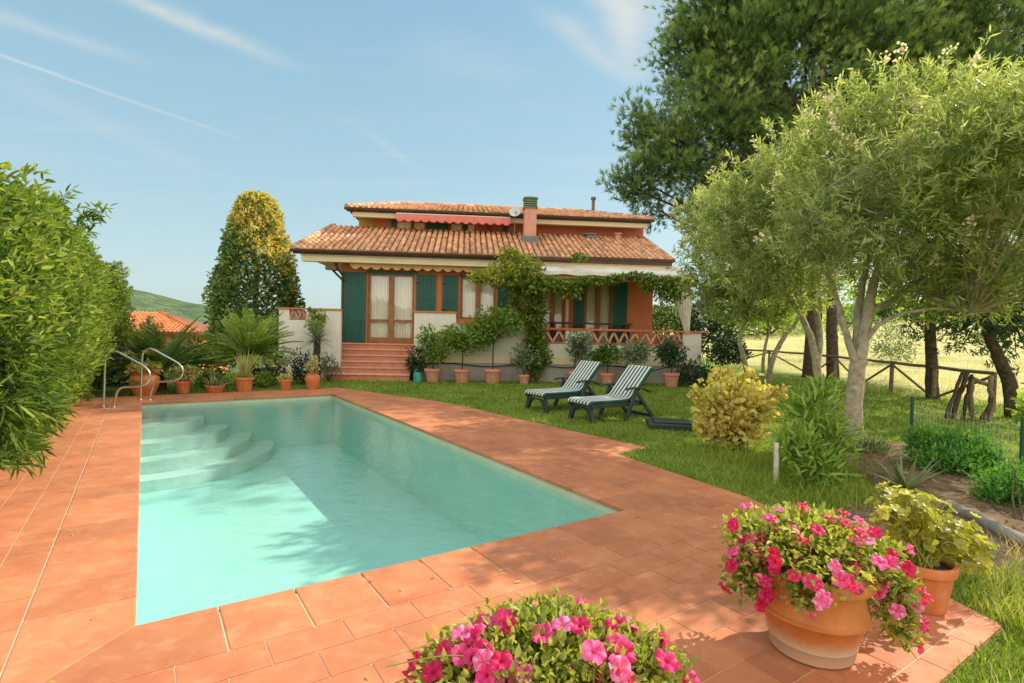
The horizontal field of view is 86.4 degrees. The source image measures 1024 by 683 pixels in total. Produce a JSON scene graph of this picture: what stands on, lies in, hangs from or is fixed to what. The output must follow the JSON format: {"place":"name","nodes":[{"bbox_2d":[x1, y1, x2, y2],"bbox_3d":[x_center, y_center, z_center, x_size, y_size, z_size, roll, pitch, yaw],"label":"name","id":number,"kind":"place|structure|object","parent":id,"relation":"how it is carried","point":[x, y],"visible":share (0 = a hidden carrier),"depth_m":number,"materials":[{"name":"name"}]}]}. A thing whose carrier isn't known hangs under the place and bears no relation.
{"place":"outdoors","nodes":[
{"label":"outdoors","id":0,"kind":"place"},
{"bbox_2d":[0,387,1002,682],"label":"paving","id":1,"kind":"structure","parent":0,"point":[622,575],"depth_m":3.48,"materials":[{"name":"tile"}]},
{"bbox_2d":[124,357,162,395],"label":"potted plant","id":2,"kind":"object","parent":1,"relation":"on","point":[133,369],"visible":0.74,"depth_m":12.13,"materials":[{"name":"orange plant"}]},
{"bbox_2d":[201,370,229,392],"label":"potted plant","id":3,"kind":"object","parent":1,"relation":"on","point":[213,386],"visible":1,"depth_m":12.93,"materials":[{"name":"green plant"}]},
{"bbox_2d":[229,348,261,391],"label":"potted plant","id":4,"kind":"object","parent":1,"relation":"on","point":[244,378],"visible":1,"depth_m":13.27,"materials":[{"name":"green plant"}]},
{"bbox_2d":[276,364,293,389],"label":"potted plant","id":5,"kind":"object","parent":1,"relation":"on","point":[285,380],"visible":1,"depth_m":13.75,"materials":[{"name":"orange plant"}]},
{"bbox_2d":[305,355,320,389],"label":"potted plant","id":6,"kind":"object","parent":1,"relation":"on","point":[312,379],"visible":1,"depth_m":13.99,"materials":[{"name":"orange plant"}]},
{"bbox_2d":[48,391,728,682],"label":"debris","id":7,"kind":"object","parent":1,"relation":"on","point":[368,676],"visible":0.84,"depth_m":3.65,"materials":[{"name":"brown plant"}]},
{"bbox_2d":[385,585,700,682],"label":"petunia pot","id":8,"kind":"object","parent":1,"relation":"on","point":[554,641],"visible":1,"depth_m":1.94,"materials":[{"name":"ceramic"}]},
{"bbox_2d":[712,501,933,669],"bbox_3d":[1.615,1.282,2.963,0.969,0.756,0.912,0,2,-33],"label":"petunia pot","id":9,"kind":"object","parent":1,"relation":"on","point":[818,573],"visible":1,"depth_m":2.79,"materials":[{"name":"ceramic"}]},
{"bbox_2d":[863,481,997,614],"bbox_3d":[2.634,1.288,3.488,0.778,0.763,0.482,1,1,0],"label":"geranium pot","id":10,"kind":"object","parent":1,"relation":"on","point":[938,544],"visible":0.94,"depth_m":3.38,"materials":[{"name":"ceramic"}]},
{"bbox_2d":[0,0,1023,312],"label":"sky","id":11,"kind":"structure","parent":0,"point":[167,112],"materials":[{"name":"blue"}]},
{"bbox_2d":[79,320,1023,682],"bbox_3d":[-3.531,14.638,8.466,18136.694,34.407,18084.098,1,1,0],"label":"ground","id":12,"kind":"structure","parent":0,"point":[753,364],"depth_m":14.12,"materials":[{"name":"plant"}]},
{"bbox_2d":[0,159,138,481],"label":"hedge","id":13,"kind":"object","parent":12,"relation":"on","point":[61,282],"visible":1,"depth_m":5.02,"materials":[{"name":"green plant"}]},
{"bbox_2d":[97,342,137,386],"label":"bush","id":14,"kind":"object","parent":12,"relation":"on","point":[112,374],"visible":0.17,"depth_m":13.97,"materials":[{"name":"green plant"}]},
{"bbox_2d":[121,334,186,367],"bbox_3d":[-14.102,0.652,22.020,3.167,1.935,2.922,1,1,0],"label":"bush","id":15,"kind":"object","parent":12,"relation":"on","point":[165,345],"visible":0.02,"depth_m":22.00,"materials":[{"name":"green plant"}]},
{"bbox_2d":[93,314,232,391],"bbox_3d":[-8.553,0.281,13.248,3.300,1.946,3.129,1,1,0],"label":"cycad","id":16,"kind":"object","parent":12,"relation":"on","point":[153,341],"visible":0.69,"depth_m":13.07,"materials":[{"name":"green plant"}]},
{"bbox_2d":[113,311,227,372],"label":"neighbour house","id":17,"kind":"structure","parent":12,"relation":"on","point":[173,325],"depth_m":31.94,"materials":[{"name":"orange tile"}]},
{"bbox_2d":[163,364,199,393],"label":"potted plant","id":18,"kind":"object","parent":12,"relation":"on","point":[183,385],"visible":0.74,"depth_m":12.67,"materials":[{"name":"green plant"}]},
{"bbox_2d":[166,334,214,372],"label":"bush","id":19,"kind":"object","parent":12,"relation":"on","point":[196,357],"visible":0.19,"depth_m":20.71,"materials":[{"name":"green plant"}]},
{"bbox_2d":[193,364,227,387],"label":"bush","id":20,"kind":"object","parent":12,"relation":"on","point":[205,374],"visible":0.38,"depth_m":13.95,"materials":[{"name":"green plant"}]},
{"bbox_2d":[206,339,239,372],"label":"bush","id":21,"kind":"object","parent":12,"relation":"on","point":[234,364],"visible":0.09,"depth_m":20.90,"materials":[{"name":"green plant"}]},
{"bbox_2d":[187,305,303,386],"bbox_3d":[-7.119,0.133,14.672,2.830,2.236,2.842,1,1,0],"label":"cycad","id":22,"kind":"object","parent":12,"relation":"on","point":[250,336],"visible":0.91,"depth_m":14.29,"materials":[{"name":"green plant"}]},
{"bbox_2d":[201,189,305,372],"bbox_3d":[-9.607,-2.133,20.447,3.733,7.009,3.674,1,1,0],"label":"conical tree","id":23,"kind":"object","parent":12,"relation":"on","point":[246,223],"visible":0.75,"depth_m":19.64,"materials":[{"name":"green plant"}]},
{"bbox_2d":[252,371,278,387],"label":"bush","id":24,"kind":"object","parent":12,"relation":"on","point":[266,381],"visible":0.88,"depth_m":14.31,"materials":[{"name":"green plant"}]},
{"bbox_2d":[261,346,295,384],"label":"flowering plant","id":25,"kind":"object","parent":12,"relation":"on","point":[288,359],"visible":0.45,"depth_m":14.94,"materials":[{"name":"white plant"}]},
{"bbox_2d":[256,345,301,384],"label":"bush","id":26,"kind":"object","parent":12,"relation":"on","point":[270,368],"visible":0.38,"depth_m":15.11,"materials":[{"name":"green plant"}]},
{"bbox_2d":[276,347,324,384],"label":"bush","id":27,"kind":"object","parent":12,"relation":"on","point":[299,373],"visible":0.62,"depth_m":15.16,"materials":[{"name":"green plant"}]},
{"bbox_2d":[277,307,342,377],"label":"terrace wall","id":28,"kind":"structure","parent":12,"relation":"on","point":[294,320],"depth_m":17.00,"materials":[{"name":"white paint"}]},
{"bbox_2d":[297,321,334,380],"bbox_3d":[-5.853,0.268,16.308,1.283,1.909,1.294,1,1,0],"label":"yucca","id":29,"kind":"object","parent":12,"relation":"on","point":[317,340],"visible":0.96,"depth_m":16.24,"materials":[{"name":"green plant"}]},
{"bbox_2d":[303,306,328,349],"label":"bush","id":30,"kind":"object","parent":12,"relation":"on","point":[318,316],"visible":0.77,"depth_m":16.53,"materials":[{"name":"green plant"}]},
{"bbox_2d":[318,351,342,381],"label":"bush","id":31,"kind":"object","parent":12,"relation":"on","point":[326,368],"visible":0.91,"depth_m":16.19,"materials":[{"name":"green plant"}]},
{"bbox_2d":[322,343,413,380],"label":"entrance steps","id":32,"kind":"structure","parent":12,"relation":"on","point":[374,361],"depth_m":17.39,"materials":[{"name":"ceramic"}]},
{"bbox_2d":[136,395,619,625],"bbox_3d":[-3.245,2.038,8.149,3.870,1.170,9.800,0,2,-34],"label":"pool basin","id":33,"kind":"object","parent":12,"relation":"in","point":[317,500],"visible":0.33,"depth_m":7.91,"materials":[{"name":"liquid"}]},
{"bbox_2d":[139,415,273,493],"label":"pool steps","id":34,"kind":"structure","parent":33,"relation":"in","point":[199,456],"depth_m":10.33,"materials":[{"name":"tile"}]},
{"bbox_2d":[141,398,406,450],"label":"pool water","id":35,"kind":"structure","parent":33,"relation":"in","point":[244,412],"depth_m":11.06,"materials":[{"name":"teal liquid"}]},
{"bbox_2d":[0,390,706,682],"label":"pool coping","id":36,"kind":"object","parent":33,"relation":"on","point":[89,572],"visible":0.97,"depth_m":3.68,"materials":[{"name":"tile"}]},
{"bbox_2d":[101,350,150,407],"bbox_3d":[-7.390,0.716,10.437,0.962,1.109,0.110,1,1,0],"label":"pool handrail","id":37,"kind":"object","parent":36,"relation":"on","point":[122,387],"visible":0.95,"depth_m":10.42,"materials":[{"name":"silver metal"}]},
{"bbox_2d":[138,348,183,400],"bbox_3d":[-7.385,0.690,11.473,0.962,1.109,0.110,1,1,0],"label":"pool handrail","id":38,"kind":"object","parent":36,"relation":"on","point":[155,383],"visible":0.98,"depth_m":11.46,"materials":[{"name":"silver metal"}]},
{"bbox_2d":[405,345,428,375],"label":"bush","id":39,"kind":"object","parent":12,"relation":"on","point":[415,363],"visible":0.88,"depth_m":16.86,"materials":[{"name":"green plant"}]},
{"bbox_2d":[413,366,423,381],"bbox_3d":[-2.856,1.003,16.771,0.270,0.464,0.607,2,2,20],"label":"watering can","id":40,"kind":"object","parent":12,"relation":"on","point":[417,377],"visible":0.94,"depth_m":16.59,"materials":[{"name":"teal plastic"}]},
{"bbox_2d":[414,323,450,382],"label":"potted tree","id":41,"kind":"object","parent":12,"relation":"on","point":[432,374],"visible":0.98,"depth_m":16.65,"materials":[{"name":"green plant"}]},
{"bbox_2d":[433,321,496,382],"bbox_3d":[-1.462,0.302,16.741,1.848,1.929,1.802,0,2,-38],"label":"potted tree","id":42,"kind":"object","parent":12,"relation":"on","point":[454,336],"visible":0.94,"depth_m":16.56,"materials":[{"name":"green plant"}]},
{"bbox_2d":[289,196,675,343],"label":"house","id":43,"kind":"structure","parent":12,"relation":"on","point":[396,264],"depth_m":19.09,"materials":[{"name":"orange paint"}]},
{"bbox_2d":[368,273,414,343],"bbox_3d":[-4.133,-1.121,18.689,1.547,2.369,0.166,1,1,-5],"label":"glazed door","id":44,"kind":"structure","parent":43,"relation":"in","point":[390,296],"depth_m":18.71,"materials":[{"name":"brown wood"}]},
{"bbox_2d":[413,223,425,229],"bbox_3d":[-3.618,-4.384,21.296,0.504,0.643,0.045,1,1,-5],"label":"window","id":45,"kind":"structure","parent":43,"relation":"in","point":[415,225],"depth_m":21.30,"materials":[{"name":"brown wood"}]},
{"bbox_2d":[450,224,462,230],"bbox_3d":[-2.180,-4.354,21.422,0.510,0.643,0.045,1,1,-5],"label":"window","id":46,"kind":"structure","parent":43,"relation":"in","point":[452,226],"depth_m":21.42,"materials":[{"name":"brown wood"}]},
{"bbox_2d":[460,277,495,319],"bbox_3d":[-1.181,-1.491,18.936,1.208,1.449,0.166,1,1,-5],"label":"window","id":47,"kind":"structure","parent":43,"relation":"in","point":[472,295],"depth_m":18.96,"materials":[{"name":"white fabric"}]},
{"bbox_2d":[509,207,520,232],"bbox_3d":[0.108,-4.593,20.492,0.404,0.973,0.290,3,2,40],"label":"satellite dish","id":48,"kind":"object","parent":43,"relation":"attached to","point":[514,211],"visible":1,"depth_m":20.53,"materials":[{"name":"paint"}]},
{"bbox_2d":[540,281,563,341],"bbox_3d":[1.397,-1.003,19.173,0.847,2.259,0.166,1,1,-5],"label":"window","id":49,"kind":"structure","parent":43,"relation":"in","point":[556,303],"depth_m":19.22,"materials":[{"name":"white fabric"}]},
{"bbox_2d":[584,283,610,342],"bbox_3d":[3.012,-0.970,19.314,0.952,2.259,0.166,1,1,-5],"label":"window","id":50,"kind":"structure","parent":43,"relation":"in","point":[597,298],"depth_m":19.34,"materials":[{"name":"beige fabric"}]},
{"bbox_2d":[461,303,528,383],"bbox_3d":[-0.530,0.029,16.831,2.090,2.513,1.759,1,1,0],"label":"potted tree","id":51,"kind":"object","parent":12,"relation":"on","point":[492,322],"visible":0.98,"depth_m":16.57,"materials":[{"name":"green plant"}]},
{"bbox_2d":[509,342,541,383],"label":"potted tree","id":52,"kind":"object","parent":12,"relation":"on","point":[523,360],"visible":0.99,"depth_m":16.67,"materials":[{"name":"green plant"}]},
{"bbox_2d":[413,311,705,383],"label":"terrace wall","id":53,"kind":"structure","parent":12,"relation":"on","point":[691,341],"depth_m":17.52,"materials":[{"name":"white paint"}]},
{"bbox_2d":[429,363,686,370],"bbox_3d":[1.550,0.796,17.505,8.546,0.269,0.096,1,1,-5],"label":"base","id":54,"kind":"object","parent":53,"relation":"attached to","point":[547,366],"visible":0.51,"depth_m":17.33,"materials":[{"name":"grey concrete"}]},
{"bbox_2d":[525,360,602,412],"bbox_3d":[1.126,0.952,11.807,1.680,1.036,0.815,0,2,-36],"label":"sun lounger","id":55,"kind":"object","parent":12,"relation":"on","point":[576,383],"visible":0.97,"depth_m":11.77,"materials":[{"name":"green plastic"}]},
{"bbox_2d":[560,328,594,377],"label":"potted tree","id":56,"kind":"object","parent":12,"relation":"on","point":[584,351],"visible":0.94,"depth_m":16.86,"materials":[{"name":"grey plant"}]},
{"bbox_2d":[588,340,622,383],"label":"potted tree","id":57,"kind":"object","parent":12,"relation":"on","point":[602,354],"visible":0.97,"depth_m":16.93,"materials":[{"name":"green plant"}]},
{"bbox_2d":[523,265,696,381],"bbox_3d":[3.131,-0.671,18.293,5.733,4.066,1.405,1,1,-5],"label":"pergola","id":58,"kind":"object","parent":12,"relation":"on","point":[554,270],"visible":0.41,"depth_m":17.89,"materials":[{"name":"fabric"}]},
{"bbox_2d":[464,245,694,382],"bbox_3d":[2.140,-0.777,17.027,7.319,4.337,1.975,1,1,0],"label":"climbing vine","id":59,"kind":"object","parent":58,"relation":"attached to","point":[513,273],"visible":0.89,"depth_m":16.91,"materials":[{"name":"green plant"}]},
{"bbox_2d":[674,291,693,333],"bbox_3d":[5.579,-0.949,17.858,0.780,1.396,0.070,1,1,-5],"label":"curtain","id":60,"kind":"object","parent":58,"relation":"hanging from","point":[684,310],"visible":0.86,"depth_m":17.86,"materials":[{"name":"fabric"}]},
{"bbox_2d":[567,365,654,423],"bbox_3d":[1.930,1.000,10.635,1.680,1.036,0.815,0,2,-33],"label":"sun lounger","id":61,"kind":"object","parent":12,"relation":"on","point":[623,392],"visible":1,"depth_m":10.60,"materials":[{"name":"green plastic"}]},
{"bbox_2d":[616,337,653,365],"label":"potted tree","id":62,"kind":"object","parent":12,"relation":"on","point":[636,349],"visible":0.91,"depth_m":16.95,"materials":[{"name":"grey plant"}]},
{"bbox_2d":[646,417,692,429],"bbox_3d":[2.854,1.470,9.786,0.840,0.121,0.600,2,1,9],"label":"parasol base","id":63,"kind":"object","parent":12,"relation":"on","point":[670,423],"visible":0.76,"depth_m":9.55,"materials":[{"name":"grey plastic"}]},
{"bbox_2d":[652,336,689,387],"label":"potted tree","id":64,"kind":"object","parent":12,"relation":"on","point":[671,356],"visible":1,"depth_m":16.71,"materials":[{"name":"green plant"}]},
{"bbox_2d":[652,267,700,334],"bbox_3d":[6.661,-0.938,23.038,2.583,4.538,2.122,1,1,0],"label":"bush","id":65,"kind":"object","parent":12,"relation":"on","point":[675,322],"visible":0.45,"depth_m":22.82,"materials":[{"name":"green plant"}]},
{"bbox_2d":[674,355,716,386],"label":"bush","id":66,"kind":"object","parent":12,"relation":"on","point":[696,375],"visible":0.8,"depth_m":17.11,"materials":[{"name":"green plant"}]},
{"bbox_2d":[677,279,738,366],"bbox_3d":[7.550,-0.550,20.932,2.406,3.913,2.398,2,2,39],"label":"tree","id":67,"kind":"object","parent":12,"relation":"on","point":[714,328],"visible":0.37,"depth_m":20.74,"materials":[{"name":"green plant"}]},
{"bbox_2d":[706,328,753,375],"bbox_3d":[6.857,0.518,17.254,1.461,1.929,1.240,1,1,0],"label":"bush","id":68,"kind":"object","parent":12,"relation":"on","point":[724,353],"visible":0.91,"depth_m":17.19,"materials":[{"name":"green plant"}]},
{"bbox_2d":[686,365,790,451],"bbox_3d":[3.337,0.989,8.169,1.226,1.244,1.375,3,2,43],"label":"hydrangea bush","id":69,"kind":"object","parent":12,"relation":"on","point":[739,409],"visible":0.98,"depth_m":8.02,"materials":[{"name":"plant"}]},
{"bbox_2d":[668,166,835,391],"bbox_3d":[5.837,-1.337,13.607,4.040,5.855,2.905,1,1,0],"label":"oleander tree","id":70,"kind":"object","parent":12,"relation":"on","point":[744,308],"visible":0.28,"depth_m":13.37,"materials":[{"name":"green plant"}]},
{"bbox_2d":[773,443,778,483],"bbox_3d":[3.009,1.445,6.220,0.062,0.577,0.061,1,1,0],"label":"garden stake","id":71,"kind":"object","parent":12,"relation":"in","point":[776,459],"visible":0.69,"depth_m":6.20,"materials":[{"name":"white wood"}]},
{"bbox_2d":[707,289,845,336],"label":"tree","id":72,"kind":"object","parent":12,"relation":"on","point":[764,328],"visible":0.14,"depth_m":59.85,"materials":[{"name":"green plant"}]},
{"bbox_2d":[674,91,886,414],"bbox_3d":[5.530,-1.818,11.197,4.372,6.856,3.296,1,1,0],"label":"oleander tree","id":73,"kind":"object","parent":12,"relation":"on","point":[740,233],"visible":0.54,"depth_m":10.91,"materials":[{"name":"green plant"}]},
{"bbox_2d":[595,0,1023,376],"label":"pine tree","id":74,"kind":"object","parent":12,"relation":"on","point":[721,41],"visible":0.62,"depth_m":22.56,"materials":[{"name":"green plant"}]},
{"bbox_2d":[761,371,865,493],"bbox_3d":[3.549,1.037,6.423,1.209,1.367,1.298,1,1,0],"label":"green shrub","id":75,"kind":"object","parent":12,"relation":"on","point":[812,456],"visible":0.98,"depth_m":6.34,"materials":[{"name":"green plant"}]},
{"bbox_2d":[802,132,891,379],"bbox_3d":[13.393,-3.505,22.020,6.570,10.126,4.317,1,2,-18],"label":"pine tree","id":76,"kind":"object","parent":12,"relation":"on","point":[831,334],"visible":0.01,"depth_m":21.25,"materials":[{"name":"brown plant"}]},
{"bbox_2d":[720,349,996,412],"bbox_3d":[11.777,1.095,20.400,1.673,1.172,15.431,1,1,-2],"label":"rail fence","id":77,"kind":"object","parent":12,"relation":"on","point":[891,365],"visible":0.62,"depth_m":16.39,"materials":[{"name":"brown wood"}]},
{"bbox_2d":[795,272,924,323],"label":"tree","id":78,"kind":"object","parent":12,"relation":"on","point":[851,305],"visible":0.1,"depth_m":69.00,"materials":[{"name":"green plant"}]},
{"bbox_2d":[704,322,1023,403],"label":"grass","id":79,"kind":"structure","parent":12,"relation":"on","point":[906,380],"depth_m":28.27,"materials":[{"name":"yellow plant"}]},
{"bbox_2d":[822,290,920,348],"bbox_3d":[22.220,-1.135,33.983,5.323,4.350,5.036,0,2,-37],"label":"tree","id":80,"kind":"object","parent":12,"relation":"on","point":[850,328],"visible":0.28,"depth_m":33.86,"materials":[{"name":"green plant"}]},
{"bbox_2d":[868,322,920,362],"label":"bush","id":81,"kind":"object","parent":12,"relation":"on","point":[895,349],"visible":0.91,"depth_m":29.86,"materials":[{"name":"green plant"}]},
{"bbox_2d":[827,440,1023,578],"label":"soil","id":82,"kind":"structure","parent":12,"relation":"on","point":[956,488],"depth_m":5.72,"materials":[{"name":"brown soil"}]},
{"bbox_2d":[843,433,895,455],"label":"lavender clump","id":83,"kind":"object","parent":82,"relation":"on","point":[864,442],"visible":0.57,"depth_m":7.85,"materials":[{"name":"green plant"}]},
{"bbox_2d":[751,24,1023,442],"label":"oleander tree","id":84,"kind":"object","parent":82,"relation":"on","point":[960,140],"visible":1,"depth_m":7.60,"materials":[{"name":"green plant"}]},
{"bbox_2d":[870,446,942,488],"bbox_3d":[4.406,1.403,6.111,0.696,0.463,0.676,2,2,36],"label":"aloe","id":85,"kind":"object","parent":82,"relation":"on","point":[910,482],"visible":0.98,"depth_m":6.03,"materials":[{"name":"green plant"}]},
{"bbox_2d":[829,437,1023,568],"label":"debris","id":86,"kind":"object","parent":82,"relation":"on","point":[1013,527],"visible":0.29,"depth_m":5.78,"materials":[{"name":"soil"}]},
{"bbox_2d":[897,422,1017,478],"bbox_3d":[5.654,1.388,6.971,1.324,0.668,1.311,1,1,0],"label":"feathery bush","id":87,"kind":"object","parent":82,"relation":"on","point":[935,444],"visible":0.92,"depth_m":6.88,"materials":[{"name":"green plant"}]},
{"bbox_2d":[942,499,1023,547],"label":"log edging","id":88,"kind":"object","parent":82,"relation":"on","point":[991,526],"visible":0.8,"depth_m":4.76,"materials":[{"name":"grey wood"}]},
{"bbox_2d":[965,456,1023,520],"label":"feathery bush","id":89,"kind":"object","parent":82,"relation":"on","point":[1011,492],"visible":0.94,"depth_m":5.59,"materials":[{"name":"green plant"}]},
{"bbox_2d":[832,382,1023,473],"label":"wire fence","id":90,"kind":"object","parent":12,"relation":"on","point":[1021,448],"visible":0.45,"depth_m":6.80,"materials":[{"name":"green metal"}]},
{"bbox_2d":[867,184,1023,399],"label":"evergreen tree","id":91,"kind":"object","parent":12,"relation":"on","point":[931,340],"visible":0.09,"depth_m":15.13,"materials":[{"name":"green plant"}]},
{"bbox_2d":[944,371,996,421],"bbox_3d":[9.520,1.182,11.361,1.131,1.129,0.359,1,1,0],"label":"tree stump","id":92,"kind":"object","parent":12,"relation":"on","point":[964,378],"visible":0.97,"depth_m":11.37,"materials":[{"name":"brown wood"}]},
{"bbox_2d":[925,242,1023,417],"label":"evergreen tree","id":93,"kind":"object","parent":12,"relation":"on","point":[1004,369],"visible":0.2,"depth_m":11.90,"materials":[{"name":"green plant"}]},
{"bbox_2d":[949,519,1023,682],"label":"grass","id":94,"kind":"structure","parent":12,"relation":"on","point":[999,588],"depth_m":3.58,"materials":[{"name":"green plant"}]},
{"bbox_2d":[1005,388,1023,434],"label":"bush","id":95,"kind":"object","parent":12,"relation":"on","point":[1017,415],"visible":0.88,"depth_m":7.58,"materials":[{"name":"green plant"}]},
{"bbox_2d":[109,288,1014,329],"bbox_3d":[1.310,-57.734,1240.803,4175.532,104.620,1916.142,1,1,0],"label":"hills","id":96,"kind":"structure","parent":0,"point":[144,301],"depth_m":983.13,"materials":[{"name":"green plant"}]},
{"bbox_2d":[122,371,1023,682],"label":"grass","id":97,"kind":"structure","parent":0,"point":[980,657],"depth_m":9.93,"materials":[{"name":"green plant"}]},
{"bbox_2d":[549,322,631,342],"bbox_3d":[2.620,-0.206,18.415,2.700,0.860,0.700,1,1,-5],"label":"terrace table","id":98,"kind":"object","parent":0,"point":[553,332],"visible":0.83,"depth_m":18.11,"materials":[{"name":"brown wood"}]}
]}

